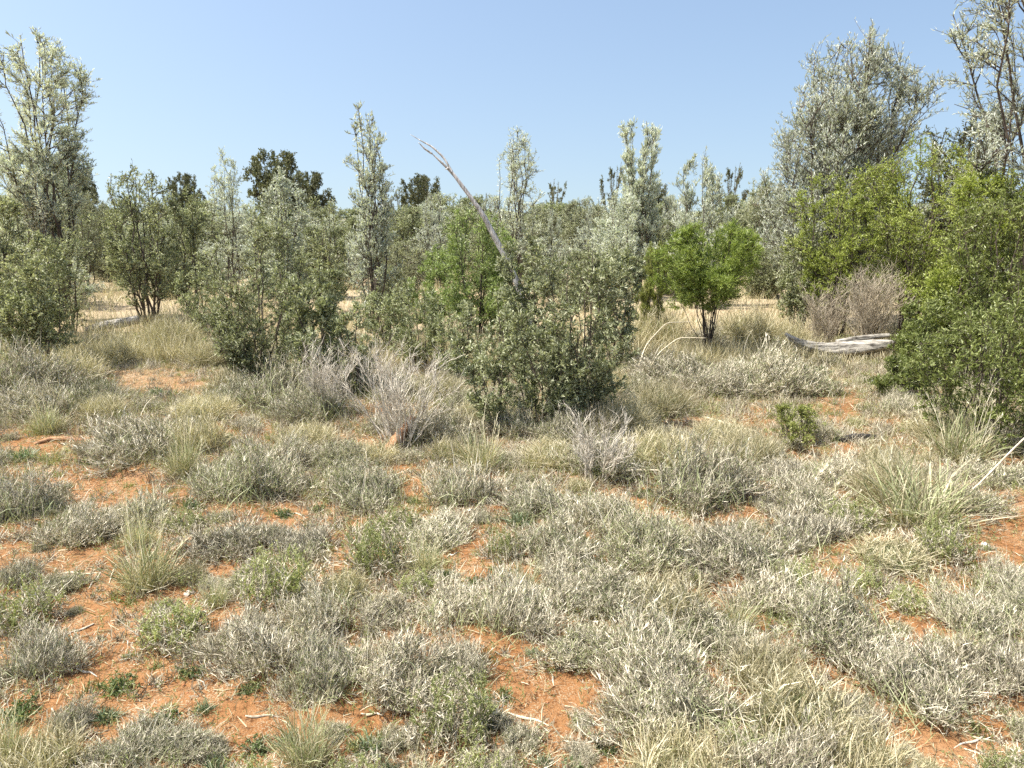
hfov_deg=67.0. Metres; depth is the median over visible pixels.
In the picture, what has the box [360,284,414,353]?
leafy shrub
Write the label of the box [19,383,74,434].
tall grass clump
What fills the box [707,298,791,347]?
grass tussock
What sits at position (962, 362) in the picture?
tall grass clump
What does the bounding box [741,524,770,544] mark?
twiggy tussock
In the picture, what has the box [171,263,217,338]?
leafy shrub
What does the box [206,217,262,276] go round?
olive shrub
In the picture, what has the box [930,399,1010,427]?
grass tussock
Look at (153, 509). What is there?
grass tussock
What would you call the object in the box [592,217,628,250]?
silver shrub
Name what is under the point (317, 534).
twiggy tussock
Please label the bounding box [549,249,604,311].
distant shrub
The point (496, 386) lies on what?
twiggy tussock
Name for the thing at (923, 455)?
grass tussock
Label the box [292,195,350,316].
leafy shrub
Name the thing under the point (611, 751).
herb
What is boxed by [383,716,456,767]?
tall grass clump
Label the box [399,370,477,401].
grass tussock
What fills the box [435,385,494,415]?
twiggy tussock
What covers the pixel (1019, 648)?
twiggy tussock
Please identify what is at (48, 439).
wood piece
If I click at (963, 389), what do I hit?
tall grass clump
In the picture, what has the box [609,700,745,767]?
grass tussock
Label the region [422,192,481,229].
olive shrub
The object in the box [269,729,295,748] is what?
grass tuft
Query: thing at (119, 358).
grass tussock
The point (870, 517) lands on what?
leafy tussock
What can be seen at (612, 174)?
distant tree
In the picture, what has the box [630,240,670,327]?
yellow shrub
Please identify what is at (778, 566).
twiggy tussock
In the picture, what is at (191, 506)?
grass tuft
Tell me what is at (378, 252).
silver tree
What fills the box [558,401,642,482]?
dead bush
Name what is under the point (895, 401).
twiggy tussock
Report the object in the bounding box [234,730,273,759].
herb
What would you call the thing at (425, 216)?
silver shrub
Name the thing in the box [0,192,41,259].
olive shrub
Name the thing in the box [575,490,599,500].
leafy tussock
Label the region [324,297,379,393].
leafy shrub
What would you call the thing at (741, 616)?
tall grass clump
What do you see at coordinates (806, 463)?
grass tussock
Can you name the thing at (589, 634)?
twiggy tussock
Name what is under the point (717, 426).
grass tussock
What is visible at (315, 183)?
dark tree
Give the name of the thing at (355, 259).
silver shrub
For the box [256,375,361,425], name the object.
twiggy tussock
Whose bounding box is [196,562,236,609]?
tall grass clump
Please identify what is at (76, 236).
distant shrub
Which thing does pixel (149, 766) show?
grass tussock
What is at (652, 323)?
grass tussock
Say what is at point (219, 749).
twiggy tussock
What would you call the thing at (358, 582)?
grass tussock
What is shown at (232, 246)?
silver shrub
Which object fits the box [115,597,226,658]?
leafy tussock
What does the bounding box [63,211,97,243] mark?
distant shrub
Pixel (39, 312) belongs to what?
leafy shrub
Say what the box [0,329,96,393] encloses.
twiggy tussock
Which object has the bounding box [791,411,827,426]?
twiggy tussock
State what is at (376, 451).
grass tussock
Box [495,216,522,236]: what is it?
distant shrub
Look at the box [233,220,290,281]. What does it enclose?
distant shrub
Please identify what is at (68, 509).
grass tussock
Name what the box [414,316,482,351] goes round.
grass tussock
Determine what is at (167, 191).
distant tree
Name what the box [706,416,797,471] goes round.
grass tussock
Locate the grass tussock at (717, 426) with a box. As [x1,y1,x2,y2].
[677,414,754,446]
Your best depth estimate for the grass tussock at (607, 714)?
2.51 m
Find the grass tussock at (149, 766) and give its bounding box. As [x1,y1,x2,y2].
[131,756,188,767]
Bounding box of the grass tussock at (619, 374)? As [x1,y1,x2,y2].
[594,366,634,396]
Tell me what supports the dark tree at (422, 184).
on the ground at (568, 685)
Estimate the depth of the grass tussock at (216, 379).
7.12 m
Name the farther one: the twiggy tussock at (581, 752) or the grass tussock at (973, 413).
the grass tussock at (973, 413)
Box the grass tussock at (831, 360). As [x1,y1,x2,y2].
[808,351,848,367]
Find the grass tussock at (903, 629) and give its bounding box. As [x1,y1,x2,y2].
[885,619,914,635]
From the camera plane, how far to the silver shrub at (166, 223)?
21.42 m
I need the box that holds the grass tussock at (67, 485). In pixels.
[63,482,74,488]
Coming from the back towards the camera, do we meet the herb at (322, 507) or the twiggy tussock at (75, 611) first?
the herb at (322, 507)
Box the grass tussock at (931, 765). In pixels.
[906,753,945,767]
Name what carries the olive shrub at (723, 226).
on the ground at (568, 685)
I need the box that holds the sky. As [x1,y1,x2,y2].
[0,0,1023,218]
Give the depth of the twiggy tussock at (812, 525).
3.84 m
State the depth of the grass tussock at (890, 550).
3.60 m
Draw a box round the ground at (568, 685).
[0,219,1023,767]
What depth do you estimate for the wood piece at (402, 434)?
5.46 m
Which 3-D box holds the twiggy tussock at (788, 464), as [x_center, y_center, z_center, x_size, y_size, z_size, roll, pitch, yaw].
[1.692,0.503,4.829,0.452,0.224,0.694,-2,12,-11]
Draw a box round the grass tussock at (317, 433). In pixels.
[269,414,349,450]
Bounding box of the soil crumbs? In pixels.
[4,393,1023,766]
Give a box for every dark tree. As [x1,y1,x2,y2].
[38,160,99,215]
[167,171,206,210]
[242,148,310,217]
[290,169,337,209]
[398,173,446,209]
[640,182,676,212]
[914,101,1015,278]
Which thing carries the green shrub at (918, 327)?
on the ground at (568, 685)
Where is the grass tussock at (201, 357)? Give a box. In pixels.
[176,335,233,367]
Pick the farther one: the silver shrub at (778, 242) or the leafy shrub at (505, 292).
the silver shrub at (778, 242)
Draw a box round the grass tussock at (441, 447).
[424,432,471,463]
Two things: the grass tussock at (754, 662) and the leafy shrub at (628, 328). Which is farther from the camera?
the leafy shrub at (628, 328)
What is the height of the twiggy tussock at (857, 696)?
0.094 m
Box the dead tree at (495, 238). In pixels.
[410,134,537,351]
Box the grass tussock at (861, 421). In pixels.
[846,414,870,425]
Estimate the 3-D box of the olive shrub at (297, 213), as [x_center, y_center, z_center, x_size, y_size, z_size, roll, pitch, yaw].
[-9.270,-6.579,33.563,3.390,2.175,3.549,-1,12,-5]
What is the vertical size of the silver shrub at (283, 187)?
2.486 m
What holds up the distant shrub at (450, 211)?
on the ground at (568, 685)
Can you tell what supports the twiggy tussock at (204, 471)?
on the ground at (568, 685)
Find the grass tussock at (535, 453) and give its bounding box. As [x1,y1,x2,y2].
[507,430,576,472]
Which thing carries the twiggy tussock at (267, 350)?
on the ground at (568, 685)
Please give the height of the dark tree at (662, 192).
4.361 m
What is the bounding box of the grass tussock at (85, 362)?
[34,341,113,383]
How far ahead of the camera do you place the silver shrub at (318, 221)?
26.04 m
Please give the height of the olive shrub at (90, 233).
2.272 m
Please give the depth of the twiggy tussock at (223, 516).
4.17 m
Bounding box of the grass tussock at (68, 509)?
[61,504,86,518]
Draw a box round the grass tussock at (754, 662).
[713,626,821,696]
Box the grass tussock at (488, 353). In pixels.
[454,341,497,371]
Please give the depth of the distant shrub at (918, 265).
13.90 m
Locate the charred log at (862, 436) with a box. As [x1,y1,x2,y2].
[838,433,876,441]
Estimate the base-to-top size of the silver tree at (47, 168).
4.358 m
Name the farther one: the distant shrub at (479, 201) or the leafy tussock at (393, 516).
the distant shrub at (479, 201)
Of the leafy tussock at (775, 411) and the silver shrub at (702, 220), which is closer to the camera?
the leafy tussock at (775, 411)
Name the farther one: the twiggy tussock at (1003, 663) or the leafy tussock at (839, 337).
the leafy tussock at (839, 337)
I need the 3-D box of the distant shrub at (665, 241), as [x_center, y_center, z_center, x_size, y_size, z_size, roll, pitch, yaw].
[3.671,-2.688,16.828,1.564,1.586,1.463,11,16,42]
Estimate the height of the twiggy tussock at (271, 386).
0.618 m
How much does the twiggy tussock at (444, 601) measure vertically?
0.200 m
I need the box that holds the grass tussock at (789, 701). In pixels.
[723,657,887,761]
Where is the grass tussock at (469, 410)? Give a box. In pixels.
[448,395,508,425]
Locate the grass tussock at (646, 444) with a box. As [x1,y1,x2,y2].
[616,420,706,472]
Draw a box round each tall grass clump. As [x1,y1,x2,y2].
[0,686,42,767]
[6,460,46,493]
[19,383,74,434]
[88,491,193,600]
[109,496,164,551]
[146,404,215,479]
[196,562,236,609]
[257,669,354,767]
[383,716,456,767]
[399,512,452,576]
[447,399,506,473]
[494,538,550,594]
[707,575,768,631]
[833,412,1023,537]
[901,369,1019,465]
[925,599,996,663]
[947,352,975,373]
[953,364,984,402]
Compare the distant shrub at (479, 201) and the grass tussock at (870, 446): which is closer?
the grass tussock at (870, 446)
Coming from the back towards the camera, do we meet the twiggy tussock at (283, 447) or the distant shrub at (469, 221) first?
the distant shrub at (469, 221)
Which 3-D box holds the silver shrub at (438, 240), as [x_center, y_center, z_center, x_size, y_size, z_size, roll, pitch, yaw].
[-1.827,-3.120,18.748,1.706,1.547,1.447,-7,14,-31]
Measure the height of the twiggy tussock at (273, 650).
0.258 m
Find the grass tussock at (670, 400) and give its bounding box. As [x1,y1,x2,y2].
[621,373,709,418]
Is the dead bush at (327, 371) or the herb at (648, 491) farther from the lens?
the dead bush at (327, 371)
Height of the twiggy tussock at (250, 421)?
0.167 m
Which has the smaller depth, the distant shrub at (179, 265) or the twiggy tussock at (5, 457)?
the twiggy tussock at (5, 457)
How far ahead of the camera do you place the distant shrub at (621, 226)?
25.54 m
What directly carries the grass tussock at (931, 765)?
on the ground at (568, 685)
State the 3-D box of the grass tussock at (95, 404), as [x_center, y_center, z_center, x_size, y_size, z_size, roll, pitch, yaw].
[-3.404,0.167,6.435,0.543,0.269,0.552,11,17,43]
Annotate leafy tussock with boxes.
[0,573,71,637]
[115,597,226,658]
[142,595,183,615]
[156,505,219,537]
[210,540,340,611]
[217,751,291,767]
[221,432,242,441]
[311,463,369,500]
[324,512,432,578]
[325,755,357,767]
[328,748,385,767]
[352,517,384,538]
[366,502,438,535]
[383,566,445,599]
[390,665,511,763]
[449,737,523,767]
[470,524,534,562]
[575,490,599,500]
[681,567,712,586]
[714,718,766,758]
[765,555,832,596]
[766,402,798,417]
[813,493,895,539]
[828,560,904,601]
[830,334,852,340]
[877,580,937,619]
[891,506,1000,569]
[922,630,951,653]
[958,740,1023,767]
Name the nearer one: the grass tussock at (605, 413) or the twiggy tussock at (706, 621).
the twiggy tussock at (706, 621)
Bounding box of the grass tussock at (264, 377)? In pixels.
[245,368,286,383]
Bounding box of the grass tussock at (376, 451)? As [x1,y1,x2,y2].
[346,434,408,467]
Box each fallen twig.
[69,623,94,633]
[76,668,97,676]
[245,714,278,717]
[361,712,382,715]
[509,712,548,725]
[954,736,983,747]
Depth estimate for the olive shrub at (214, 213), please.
29.10 m
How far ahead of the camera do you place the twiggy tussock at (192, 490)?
4.54 m
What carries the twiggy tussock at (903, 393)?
on the ground at (568, 685)
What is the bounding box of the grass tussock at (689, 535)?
[667,516,719,552]
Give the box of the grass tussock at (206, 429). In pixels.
[162,406,234,455]
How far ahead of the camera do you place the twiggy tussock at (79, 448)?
5.32 m
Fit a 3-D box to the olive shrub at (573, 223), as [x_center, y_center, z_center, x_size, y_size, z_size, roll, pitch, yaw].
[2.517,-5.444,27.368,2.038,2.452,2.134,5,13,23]
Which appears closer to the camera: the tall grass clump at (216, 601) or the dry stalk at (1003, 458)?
the tall grass clump at (216, 601)
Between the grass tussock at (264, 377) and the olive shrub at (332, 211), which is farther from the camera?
the olive shrub at (332, 211)
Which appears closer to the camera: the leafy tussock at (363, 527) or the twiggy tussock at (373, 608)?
the twiggy tussock at (373, 608)
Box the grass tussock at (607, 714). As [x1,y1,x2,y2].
[595,694,639,729]
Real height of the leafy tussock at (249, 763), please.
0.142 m
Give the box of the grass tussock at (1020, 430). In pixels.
[986,406,1023,438]
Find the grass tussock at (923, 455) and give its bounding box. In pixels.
[912,450,938,462]
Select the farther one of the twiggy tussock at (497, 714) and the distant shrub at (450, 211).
the distant shrub at (450, 211)
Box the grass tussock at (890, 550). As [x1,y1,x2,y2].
[828,529,950,578]
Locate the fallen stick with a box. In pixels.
[616,469,657,473]
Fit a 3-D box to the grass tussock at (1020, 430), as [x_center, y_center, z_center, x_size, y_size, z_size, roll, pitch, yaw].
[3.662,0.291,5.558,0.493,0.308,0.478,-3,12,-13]
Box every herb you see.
[0,688,42,727]
[97,668,147,699]
[148,705,191,730]
[168,662,207,680]
[230,679,263,702]
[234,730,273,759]
[271,507,294,518]
[308,504,326,512]
[460,574,487,591]
[494,689,518,704]
[561,754,584,767]
[589,738,617,757]
[629,488,655,496]
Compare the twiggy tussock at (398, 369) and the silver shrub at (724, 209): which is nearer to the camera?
the twiggy tussock at (398, 369)
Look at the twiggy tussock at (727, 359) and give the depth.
8.46 m
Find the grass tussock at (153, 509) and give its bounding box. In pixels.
[106,478,181,531]
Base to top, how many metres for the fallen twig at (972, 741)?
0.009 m
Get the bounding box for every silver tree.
[0,26,102,320]
[343,100,404,333]
[484,126,545,302]
[613,118,674,285]
[748,17,948,325]
[927,0,1023,291]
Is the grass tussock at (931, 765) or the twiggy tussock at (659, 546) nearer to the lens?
the grass tussock at (931, 765)
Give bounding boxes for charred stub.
[171,542,207,554]
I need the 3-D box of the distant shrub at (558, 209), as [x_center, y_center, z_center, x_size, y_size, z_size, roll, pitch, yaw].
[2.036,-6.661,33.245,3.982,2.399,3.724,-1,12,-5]
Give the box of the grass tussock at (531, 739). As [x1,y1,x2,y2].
[490,713,555,767]
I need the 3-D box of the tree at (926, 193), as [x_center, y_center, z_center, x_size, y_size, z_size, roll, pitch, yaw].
[7.374,-2.814,12.731,1.532,3.424,1.700,8,14,32]
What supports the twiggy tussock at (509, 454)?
on the ground at (568, 685)
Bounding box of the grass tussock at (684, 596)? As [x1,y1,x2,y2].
[622,561,725,627]
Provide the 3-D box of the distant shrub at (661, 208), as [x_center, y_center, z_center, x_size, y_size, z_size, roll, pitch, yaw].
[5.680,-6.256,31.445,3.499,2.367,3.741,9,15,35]
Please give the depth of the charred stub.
3.74 m
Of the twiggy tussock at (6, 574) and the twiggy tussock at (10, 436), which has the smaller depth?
the twiggy tussock at (6, 574)
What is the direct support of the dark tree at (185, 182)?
on the ground at (568, 685)
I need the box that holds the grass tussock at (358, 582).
[313,564,377,603]
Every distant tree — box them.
[161,182,176,207]
[389,193,405,213]
[540,179,566,204]
[599,162,624,211]
[715,162,749,203]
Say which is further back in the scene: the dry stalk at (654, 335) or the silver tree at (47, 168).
the silver tree at (47, 168)
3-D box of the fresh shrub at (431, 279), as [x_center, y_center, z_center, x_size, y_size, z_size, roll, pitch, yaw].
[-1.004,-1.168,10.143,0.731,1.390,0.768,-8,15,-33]
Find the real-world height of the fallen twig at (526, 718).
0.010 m
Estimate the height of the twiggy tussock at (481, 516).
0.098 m
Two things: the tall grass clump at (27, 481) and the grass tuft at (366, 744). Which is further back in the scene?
the tall grass clump at (27, 481)
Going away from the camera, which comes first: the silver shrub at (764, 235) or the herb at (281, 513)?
the herb at (281, 513)
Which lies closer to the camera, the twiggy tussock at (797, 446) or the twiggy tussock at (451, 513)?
the twiggy tussock at (451, 513)
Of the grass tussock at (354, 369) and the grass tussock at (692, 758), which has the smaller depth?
the grass tussock at (692, 758)
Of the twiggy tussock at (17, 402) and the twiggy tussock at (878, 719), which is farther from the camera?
the twiggy tussock at (17, 402)
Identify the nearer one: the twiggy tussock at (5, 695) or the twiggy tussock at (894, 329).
the twiggy tussock at (5, 695)
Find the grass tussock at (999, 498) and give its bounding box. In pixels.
[928,475,1023,519]
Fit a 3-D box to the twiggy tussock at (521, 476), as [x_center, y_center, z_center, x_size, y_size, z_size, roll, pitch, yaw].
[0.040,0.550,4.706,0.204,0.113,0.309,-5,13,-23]
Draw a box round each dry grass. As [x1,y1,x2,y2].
[0,263,1018,366]
[0,333,1023,767]
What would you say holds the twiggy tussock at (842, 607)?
on the ground at (568, 685)
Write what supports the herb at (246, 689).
on the ground at (568, 685)
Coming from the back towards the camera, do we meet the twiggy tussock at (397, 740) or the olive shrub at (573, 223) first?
the olive shrub at (573, 223)
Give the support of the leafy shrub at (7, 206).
on the ground at (568, 685)
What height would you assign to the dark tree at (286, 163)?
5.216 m
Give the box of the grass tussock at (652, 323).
[624,301,700,344]
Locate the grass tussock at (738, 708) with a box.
[708,699,758,722]
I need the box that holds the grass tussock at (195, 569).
[165,557,212,587]
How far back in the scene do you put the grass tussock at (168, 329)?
9.42 m
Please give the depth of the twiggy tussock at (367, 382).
7.01 m
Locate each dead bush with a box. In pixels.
[298,335,366,410]
[322,326,467,449]
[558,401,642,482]
[788,276,858,342]
[835,256,914,339]
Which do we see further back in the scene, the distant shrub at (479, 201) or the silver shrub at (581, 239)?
the distant shrub at (479, 201)
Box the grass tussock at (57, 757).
[0,711,103,767]
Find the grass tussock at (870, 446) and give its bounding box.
[839,436,917,467]
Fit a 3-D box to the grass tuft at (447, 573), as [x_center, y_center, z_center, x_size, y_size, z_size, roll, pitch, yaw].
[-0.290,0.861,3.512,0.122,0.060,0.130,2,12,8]
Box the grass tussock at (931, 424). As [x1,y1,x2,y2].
[897,400,984,444]
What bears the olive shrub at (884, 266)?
on the ground at (568, 685)
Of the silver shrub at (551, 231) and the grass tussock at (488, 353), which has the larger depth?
the silver shrub at (551, 231)
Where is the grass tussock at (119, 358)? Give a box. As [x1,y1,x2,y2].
[82,331,153,366]
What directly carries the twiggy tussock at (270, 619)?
on the ground at (568, 685)
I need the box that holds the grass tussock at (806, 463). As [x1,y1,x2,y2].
[803,458,826,471]
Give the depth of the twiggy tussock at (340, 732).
2.41 m
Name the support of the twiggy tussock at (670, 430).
on the ground at (568, 685)
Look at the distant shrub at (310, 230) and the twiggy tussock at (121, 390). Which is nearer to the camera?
the twiggy tussock at (121, 390)
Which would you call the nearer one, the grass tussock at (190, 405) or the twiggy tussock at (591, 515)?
the twiggy tussock at (591, 515)
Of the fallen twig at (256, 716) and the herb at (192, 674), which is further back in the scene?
the herb at (192, 674)
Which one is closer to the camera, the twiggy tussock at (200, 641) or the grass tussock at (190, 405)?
the twiggy tussock at (200, 641)
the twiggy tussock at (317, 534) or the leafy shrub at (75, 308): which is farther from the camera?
the leafy shrub at (75, 308)
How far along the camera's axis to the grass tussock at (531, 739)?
2.42 m
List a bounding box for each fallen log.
[86,315,139,331]
[785,332,895,356]
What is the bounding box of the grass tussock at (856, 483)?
[837,439,942,509]
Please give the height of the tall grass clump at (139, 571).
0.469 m
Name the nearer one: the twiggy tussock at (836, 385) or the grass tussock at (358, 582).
the grass tussock at (358, 582)
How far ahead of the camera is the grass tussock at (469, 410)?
6.13 m
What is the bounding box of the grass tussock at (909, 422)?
[895,416,928,434]
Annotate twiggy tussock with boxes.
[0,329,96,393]
[0,368,83,423]
[0,427,24,439]
[0,450,21,466]
[0,456,82,524]
[0,552,61,589]
[0,606,115,690]
[0,666,10,698]
[2,490,146,551]
[23,561,110,600]
[29,543,51,553]
[33,496,72,518]
[37,687,104,743]
[54,604,85,617]
[56,399,199,476]
[57,489,74,498]
[59,749,114,767]
[62,364,141,414]
[65,693,184,767]
[70,439,94,456]
[83,330,116,343]
[106,331,139,344]
[115,385,130,393]
[126,393,167,411]
[131,709,246,767]
[142,509,277,567]
[154,423,327,509]
[162,598,346,690]
[170,625,236,661]
[171,394,196,404]
[173,362,270,410]
[182,480,205,494]
[189,728,230,765]
[190,459,231,481]
[195,570,229,590]
[204,509,242,523]
[209,569,272,603]
[213,596,299,646]
[224,543,283,576]
[225,428,336,467]
[230,412,266,431]
[233,346,346,415]
[252,342,277,358]
[252,518,303,545]
[254,614,359,713]
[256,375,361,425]
[261,512,337,564]
[268,558,360,642]
[294,473,323,491]
[303,615,459,727]
[306,434,393,478]
[306,712,355,745]
[312,446,412,523]
[328,642,374,679]
[348,356,429,399]
[348,584,423,638]
[350,328,371,340]
[352,411,401,433]
[363,713,424,765]
[369,395,503,443]
[383,363,411,376]
[386,501,480,553]
[392,443,424,466]
[401,556,496,636]
[410,442,523,511]
[420,617,501,704]
[428,359,466,381]
[431,503,464,522]
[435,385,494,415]
[451,430,486,445]
[454,542,585,647]
[468,503,495,524]
[474,389,541,440]
[475,700,519,736]
[479,443,532,470]
[481,389,504,403]
[483,468,597,523]
[484,733,525,767]
[485,378,521,392]
[495,611,626,678]
[498,498,604,577]
[501,466,538,485]
[503,381,540,402]
[515,546,594,627]
[519,400,600,446]
[523,533,636,583]
[536,629,779,762]
[538,425,657,484]
[545,552,719,622]
[554,482,665,551]
[555,732,602,767]
[563,704,596,737]
[576,581,711,693]
[578,479,711,581]
[611,365,679,394]
[617,342,740,391]
[623,356,648,366]
[634,418,787,519]
[644,589,793,660]
[649,508,817,594]
[654,424,699,437]
[660,357,815,397]
[671,317,743,348]
[677,695,901,767]
[700,603,831,680]
[703,333,846,397]
[706,556,877,627]
[718,353,745,367]
[731,512,764,534]
[736,466,861,517]
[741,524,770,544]
[745,448,830,489]
[748,494,780,514]
[752,556,919,674]
[760,493,867,556]
[765,551,810,577]
[769,359,871,397]
[773,440,798,450]
[780,434,808,449]
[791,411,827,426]
[793,437,879,489]
[812,420,849,442]
[813,614,1021,743]
[813,684,897,748]
[832,686,877,712]
[850,371,869,382]
[870,387,929,413]
[878,320,901,335]
[884,383,930,400]
[896,741,923,760]
[897,401,938,417]
[897,458,931,482]
[907,560,1023,644]
[909,620,1023,705]
[928,458,961,481]
[952,573,1023,626]
[953,419,1023,452]
[960,542,1023,594]
[973,629,1023,657]
[975,543,995,551]
[994,702,1023,751]
[1003,641,1023,659]
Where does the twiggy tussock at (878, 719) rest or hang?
on the ground at (568, 685)
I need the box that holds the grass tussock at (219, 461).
[207,455,234,467]
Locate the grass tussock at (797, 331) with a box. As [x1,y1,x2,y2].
[761,314,820,348]
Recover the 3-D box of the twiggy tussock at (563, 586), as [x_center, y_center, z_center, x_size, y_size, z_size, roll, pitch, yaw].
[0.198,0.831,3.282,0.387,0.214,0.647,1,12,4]
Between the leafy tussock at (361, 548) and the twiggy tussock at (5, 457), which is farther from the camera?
the twiggy tussock at (5, 457)
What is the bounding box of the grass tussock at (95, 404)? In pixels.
[68,389,135,419]
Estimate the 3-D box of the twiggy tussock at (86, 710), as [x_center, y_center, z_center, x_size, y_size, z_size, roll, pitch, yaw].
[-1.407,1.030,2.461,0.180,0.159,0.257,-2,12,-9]
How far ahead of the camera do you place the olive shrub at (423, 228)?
24.82 m
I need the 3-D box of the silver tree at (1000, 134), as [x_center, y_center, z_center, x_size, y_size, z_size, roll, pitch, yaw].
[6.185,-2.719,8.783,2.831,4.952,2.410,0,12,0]
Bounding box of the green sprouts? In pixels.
[0,333,1023,767]
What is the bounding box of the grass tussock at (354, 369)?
[330,353,391,383]
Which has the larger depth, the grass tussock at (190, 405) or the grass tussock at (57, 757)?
the grass tussock at (190, 405)
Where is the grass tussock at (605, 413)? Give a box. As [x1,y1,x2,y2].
[574,394,640,438]
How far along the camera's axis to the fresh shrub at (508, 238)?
9.66 m
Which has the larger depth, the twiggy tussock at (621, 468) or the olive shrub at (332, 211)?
the olive shrub at (332, 211)
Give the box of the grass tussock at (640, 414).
[596,387,669,433]
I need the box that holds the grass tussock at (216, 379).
[194,364,250,394]
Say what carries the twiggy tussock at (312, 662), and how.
on the ground at (568, 685)
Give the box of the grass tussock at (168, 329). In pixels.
[123,306,210,350]
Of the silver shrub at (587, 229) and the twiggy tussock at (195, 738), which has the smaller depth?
the twiggy tussock at (195, 738)
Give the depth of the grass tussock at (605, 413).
5.63 m
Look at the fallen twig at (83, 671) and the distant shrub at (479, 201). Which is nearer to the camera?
the fallen twig at (83, 671)
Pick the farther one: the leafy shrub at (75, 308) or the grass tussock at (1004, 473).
the leafy shrub at (75, 308)
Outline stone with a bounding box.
[183,590,194,596]
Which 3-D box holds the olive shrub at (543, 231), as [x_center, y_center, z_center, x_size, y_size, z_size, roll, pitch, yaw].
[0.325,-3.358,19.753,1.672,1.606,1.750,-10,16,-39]
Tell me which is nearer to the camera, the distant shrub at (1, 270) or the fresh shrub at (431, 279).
the fresh shrub at (431, 279)
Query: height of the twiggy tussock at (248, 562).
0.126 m
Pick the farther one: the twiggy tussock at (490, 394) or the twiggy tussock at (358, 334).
the twiggy tussock at (358, 334)
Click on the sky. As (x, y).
(183, 81)
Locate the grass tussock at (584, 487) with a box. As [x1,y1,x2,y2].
[560,474,594,492]
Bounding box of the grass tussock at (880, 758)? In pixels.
[779,695,932,767]
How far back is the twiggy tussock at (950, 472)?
4.79 m
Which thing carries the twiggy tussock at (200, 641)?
on the ground at (568, 685)
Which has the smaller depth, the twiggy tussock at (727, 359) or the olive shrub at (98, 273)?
the twiggy tussock at (727, 359)
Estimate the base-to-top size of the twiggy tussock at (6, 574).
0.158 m
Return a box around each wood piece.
[34,436,83,444]
[379,415,415,454]
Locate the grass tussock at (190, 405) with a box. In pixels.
[160,390,246,421]
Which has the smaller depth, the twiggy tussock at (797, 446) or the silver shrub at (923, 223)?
the twiggy tussock at (797, 446)
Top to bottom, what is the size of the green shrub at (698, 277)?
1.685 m
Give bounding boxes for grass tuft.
[7,445,44,462]
[76,452,105,465]
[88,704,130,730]
[141,385,167,395]
[180,498,203,509]
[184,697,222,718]
[197,751,236,767]
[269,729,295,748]
[346,727,389,759]
[377,757,399,767]
[439,566,460,576]
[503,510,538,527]
[524,645,544,661]
[530,753,555,766]
[810,365,835,373]
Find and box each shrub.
[0,144,62,281]
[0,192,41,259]
[0,195,38,342]
[0,229,48,293]
[0,229,83,362]
[21,246,104,304]
[29,227,94,332]
[60,186,115,285]
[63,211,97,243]
[75,214,130,256]
[77,159,187,326]
[81,229,119,281]
[91,223,152,283]
[97,197,139,234]
[121,217,165,256]
[136,203,173,239]
[140,207,218,249]
[142,183,211,309]
[142,218,199,253]
[144,245,201,298]
[167,199,229,218]
[167,212,231,274]
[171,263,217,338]
[181,235,249,290]
[188,204,314,378]
[198,208,236,235]
[200,145,253,302]
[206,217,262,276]
[212,202,265,257]
[219,209,266,236]
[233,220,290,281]
[234,166,314,309]
[237,220,269,247]
[245,204,295,226]
[261,234,317,335]
[274,207,324,231]
[279,259,348,381]
[282,223,351,290]
[289,208,328,248]
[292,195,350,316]
[301,212,357,242]
[304,216,347,263]
[311,205,340,220]
[312,208,373,235]
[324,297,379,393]
[328,232,372,288]
[330,205,399,263]
[337,215,383,274]
[360,264,417,322]
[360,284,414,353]
[369,239,429,301]
[379,204,434,264]
[381,211,446,266]
[386,278,448,369]
[402,241,464,329]
[408,223,472,287]
[417,201,467,247]
[420,190,445,256]
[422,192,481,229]
[428,201,519,340]
[429,298,496,377]
[435,209,481,269]
[436,204,490,241]
[447,292,527,435]
[448,223,515,289]
[450,193,508,226]
[477,193,500,233]
[484,223,522,340]
[493,230,556,368]
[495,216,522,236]
[498,319,584,422]
[501,222,555,281]
[503,237,642,423]
[509,202,538,227]
[511,201,619,247]
[521,206,570,261]
[525,201,589,233]
[526,236,572,293]
[544,208,561,264]
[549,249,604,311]
[556,195,608,253]
[562,225,608,282]
[580,211,592,251]
[583,195,620,235]
[587,243,647,359]
[589,188,658,290]
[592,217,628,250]
[596,213,664,246]
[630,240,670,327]
[638,218,675,273]
[639,202,674,234]
[643,217,767,352]
[652,227,717,294]
[659,195,683,244]
[663,145,739,308]
[688,206,728,237]
[696,192,745,229]
[696,201,745,219]
[700,226,763,267]
[714,214,754,264]
[730,173,784,278]
[737,186,791,249]
[739,246,786,298]
[743,220,782,274]
[755,225,791,274]
[764,402,826,450]
[773,226,825,328]
[778,262,854,305]
[780,166,909,341]
[852,129,995,332]
[859,227,908,294]
[861,353,937,395]
[886,297,964,380]
[888,234,928,298]
[891,204,946,268]
[891,281,1023,448]
[902,160,1023,363]
[918,167,1023,379]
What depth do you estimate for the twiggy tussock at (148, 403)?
6.62 m
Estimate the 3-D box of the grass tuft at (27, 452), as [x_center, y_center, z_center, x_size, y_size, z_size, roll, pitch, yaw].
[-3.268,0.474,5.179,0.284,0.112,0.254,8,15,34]
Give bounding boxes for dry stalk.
[637,322,679,368]
[651,337,697,364]
[955,438,1023,504]
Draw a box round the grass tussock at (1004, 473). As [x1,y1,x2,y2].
[939,448,1023,490]
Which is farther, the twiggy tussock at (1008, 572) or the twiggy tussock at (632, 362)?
the twiggy tussock at (632, 362)
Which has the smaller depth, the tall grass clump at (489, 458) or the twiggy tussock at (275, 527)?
the twiggy tussock at (275, 527)
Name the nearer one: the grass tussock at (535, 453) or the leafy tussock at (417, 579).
the leafy tussock at (417, 579)
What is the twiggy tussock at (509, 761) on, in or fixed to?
on the ground at (568, 685)

